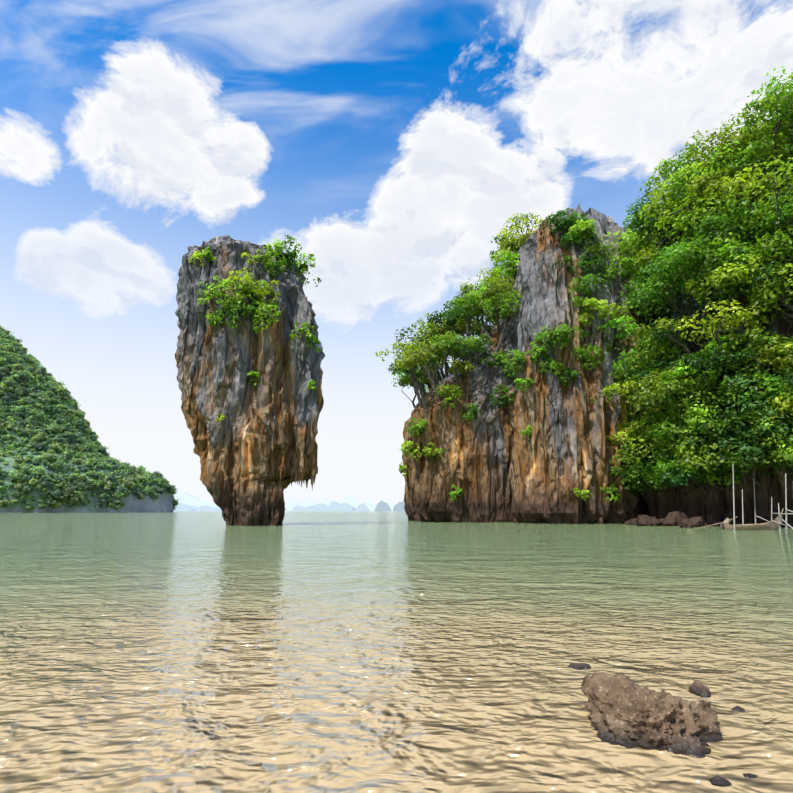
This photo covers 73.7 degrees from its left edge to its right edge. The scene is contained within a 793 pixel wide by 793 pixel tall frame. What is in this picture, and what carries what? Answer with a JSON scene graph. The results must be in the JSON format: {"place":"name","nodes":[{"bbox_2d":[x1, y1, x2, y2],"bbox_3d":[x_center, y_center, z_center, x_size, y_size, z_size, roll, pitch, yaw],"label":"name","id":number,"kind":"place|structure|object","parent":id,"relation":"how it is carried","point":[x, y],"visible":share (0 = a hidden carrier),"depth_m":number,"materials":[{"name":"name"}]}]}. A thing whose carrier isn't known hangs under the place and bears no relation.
{"place":"outdoors","nodes":[
{"label":"outdoors","id":0,"kind":"place"},
{"bbox_2d":[0,352,173,512],"bbox_3d":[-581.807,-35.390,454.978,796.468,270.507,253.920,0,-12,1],"label":"island","id":1,"kind":"structure","parent":0,"point":[134,504],"depth_m":374.00,"materials":[{"name":"grey stone"}]},
{"bbox_2d":[0,325,178,511],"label":"trees","id":2,"kind":"object","parent":1,"relation":"on","point":[129,479],"visible":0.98,"depth_m":397.19,"materials":[{"name":"green plant"}]},
{"bbox_2d":[0,511,792,792],"bbox_3d":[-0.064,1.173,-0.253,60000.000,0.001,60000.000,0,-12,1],"label":"water","id":3,"kind":"structure","parent":0,"point":[295,652],"depth_m":4.65,"materials":[{"name":"liquid"}]},
{"bbox_2d":[175,235,324,525],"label":"rock pillar","id":4,"kind":"structure","parent":3,"relation":"on","point":[255,449],"depth_m":45.53,"materials":[{"name":"stone"}]},
{"bbox_2d":[189,235,321,421],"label":"shrubs","id":5,"kind":"object","parent":4,"relation":"attached to","point":[245,286],"depth_m":45.91,"materials":[{"name":"green plant"}]},
{"bbox_2d":[173,501,355,510],"bbox_3d":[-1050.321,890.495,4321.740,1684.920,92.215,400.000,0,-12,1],"label":"islands","id":6,"kind":"object","parent":3,"relation":"on","point":[334,506],"visible":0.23,"depth_m":4120.86,"materials":[{"name":"stone"}]},
{"bbox_2d":[173,491,395,510],"bbox_3d":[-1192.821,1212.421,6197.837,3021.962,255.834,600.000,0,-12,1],"label":"islands","id":7,"kind":"object","parent":3,"relation":"on","point":[183,497],"visible":0.33,"depth_m":5897.57,"materials":[{"name":"stone"}]},
{"bbox_2d":[355,503,369,510],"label":"islet","id":8,"kind":"object","parent":3,"relation":"in","point":[362,507],"visible":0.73,"depth_m":2545.84,"materials":[{"name":"stone"}]},
{"bbox_2d":[374,501,391,510],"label":"islet","id":9,"kind":"object","parent":3,"relation":"in","point":[382,506],"visible":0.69,"depth_m":2154.06,"materials":[{"name":"blue stone"}]},
{"bbox_2d":[393,501,404,510],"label":"islet","id":10,"kind":"object","parent":3,"relation":"in","point":[399,506],"visible":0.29,"depth_m":2349.11,"materials":[{"name":"stone"}]},
{"bbox_2d":[402,306,517,522],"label":"rock cliff","id":11,"kind":"structure","parent":3,"relation":"on","point":[473,462],"depth_m":57.42,"materials":[{"name":"brown stone"}]},
{"bbox_2d":[509,204,648,523],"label":"rock cliff","id":12,"kind":"structure","parent":3,"relation":"in","point":[561,453],"depth_m":52.85,"materials":[{"name":"grey stone"}]},
{"bbox_2d":[568,663,590,669],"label":"rock","id":13,"kind":"object","parent":3,"relation":"on","point":[580,666],"visible":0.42,"depth_m":4.12,"materials":[{"name":"grey stone"}]},
{"bbox_2d":[625,518,635,524],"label":"shore boulder","id":14,"kind":"object","parent":3,"relation":"in","point":[631,522],"visible":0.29,"depth_m":45.34,"materials":[{"name":"brown stone"}]},
{"bbox_2d":[636,515,663,525],"bbox_3d":[20.655,10.396,43.286,2.302,1.408,1.864,0,-12,1],"label":"shore boulder","id":15,"kind":"object","parent":3,"relation":"in","point":[643,520],"visible":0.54,"depth_m":42.62,"materials":[{"name":"brown stone"}]},
{"bbox_2d":[581,672,722,750],"bbox_3d":[1.447,1.892,2.964,0.725,0.517,0.639,0,-12,1],"label":"rock","id":16,"kind":"object","parent":3,"relation":"in","point":[628,714],"visible":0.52,"depth_m":2.88,"materials":[{"name":"brown stone"}]},
{"bbox_2d":[597,727,615,744],"bbox_3d":[1.184,1.867,2.847,0.189,0.189,0.191,9,-15,-36],"label":"stone","id":17,"kind":"object","parent":16,"relation":"on","point":[606,735],"visible":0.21,"depth_m":2.83,"materials":[{"name":"grey stone"}]},
{"bbox_2d":[625,677,639,686],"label":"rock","id":18,"kind":"object","parent":16,"relation":"on","point":[629,679],"visible":0.04,"depth_m":3.43,"materials":[{"name":"brown stone"}]},
{"bbox_2d":[663,734,710,757],"bbox_3d":[1.476,1.842,2.735,0.266,0.180,0.199,-6,-13,25],"label":"stone","id":19,"kind":"object","parent":16,"relation":"on","point":[690,745],"visible":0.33,"depth_m":2.68,"materials":[{"name":"grey stone"}]},
{"bbox_2d":[662,511,687,525],"bbox_3d":[22.967,10.286,43.201,2.069,1.802,2.398,-9,-15,37],"label":"shore boulder","id":20,"kind":"object","parent":3,"relation":"in","point":[674,518],"visible":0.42,"depth_m":42.64,"materials":[{"name":"brown stone"}]},
{"bbox_2d":[679,522,694,527],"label":"shore boulder","id":21,"kind":"object","parent":3,"relation":"in","point":[686,525],"visible":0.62,"depth_m":38.82,"materials":[{"name":"brown stone"}]},
{"bbox_2d":[681,517,707,526],"bbox_3d":[23.097,9.959,41.001,2.022,1.267,1.636,0,-12,1],"label":"shore boulder","id":22,"kind":"object","parent":3,"relation":"in","point":[697,521],"visible":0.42,"depth_m":40.57,"materials":[{"name":"brown stone"}]},
{"bbox_2d":[689,680,710,697],"bbox_3d":[2.055,2.033,3.563,0.148,0.222,0.190,4,-13,-18],"label":"rock","id":23,"kind":"object","parent":3,"relation":"in","point":[698,688],"visible":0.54,"depth_m":3.54,"materials":[{"name":"grey stone"}]},
{"bbox_2d":[637,156,792,527],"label":"island","id":24,"kind":"object","parent":3,"relation":"on","point":[712,505],"visible":0.08,"depth_m":42.97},
{"bbox_2d":[375,64,792,501],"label":"trees","id":25,"kind":"object","parent":24,"relation":"on","point":[752,431],"depth_m":44.99,"materials":[{"name":"green plant"}]},
{"bbox_2d":[709,775,731,786],"bbox_3d":[1.463,1.752,2.389,0.100,0.071,0.080,0,-12,1],"label":"pebble","id":26,"kind":"object","parent":3,"relation":"on","point":[718,780],"visible":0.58,"depth_m":2.38,"materials":[{"name":"grey stone"}]},
{"bbox_2d":[690,508,783,529],"bbox_3d":[21.912,7.926,34.099,7.382,1.413,0.308,2,-12,-11],"label":"driftwood","id":27,"kind":"object","parent":3,"relation":"on","point":[727,520],"visible":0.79,"depth_m":33.81,"materials":[{"name":"grey wood"}]},
{"bbox_2d":[731,706,744,711],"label":"pebble","id":28,"kind":"object","parent":3,"relation":"on","point":[738,708],"visible":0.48,"depth_m":3.25,"materials":[{"name":"grey stone"}]},
{"bbox_2d":[743,773,757,778],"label":"stone","id":29,"kind":"object","parent":3,"relation":"in","point":[748,775],"visible":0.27,"depth_m":2.44,"materials":[{"name":"grey stone"}]},
{"bbox_2d":[720,514,782,529],"bbox_3d":[23.090,8.220,34.272,4.600,1.018,0.840,0,-9,-12],"label":"longtail boat","id":30,"kind":"object","parent":3,"relation":"on","point":[771,525],"visible":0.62,"depth_m":34.00,"materials":[{"name":"brown wood"}]},
{"bbox_2d":[732,464,792,533],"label":"bamboo poles","id":31,"kind":"object","parent":3,"relation":"on","point":[786,524],"visible":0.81,"depth_m":31.70,"materials":[{"name":"grey wood"}]},
{"bbox_2d":[0,0,792,504],"label":"sky","id":32,"kind":"structure","parent":0,"point":[392,140],"materials":[{"name":"blue"}]}
]}

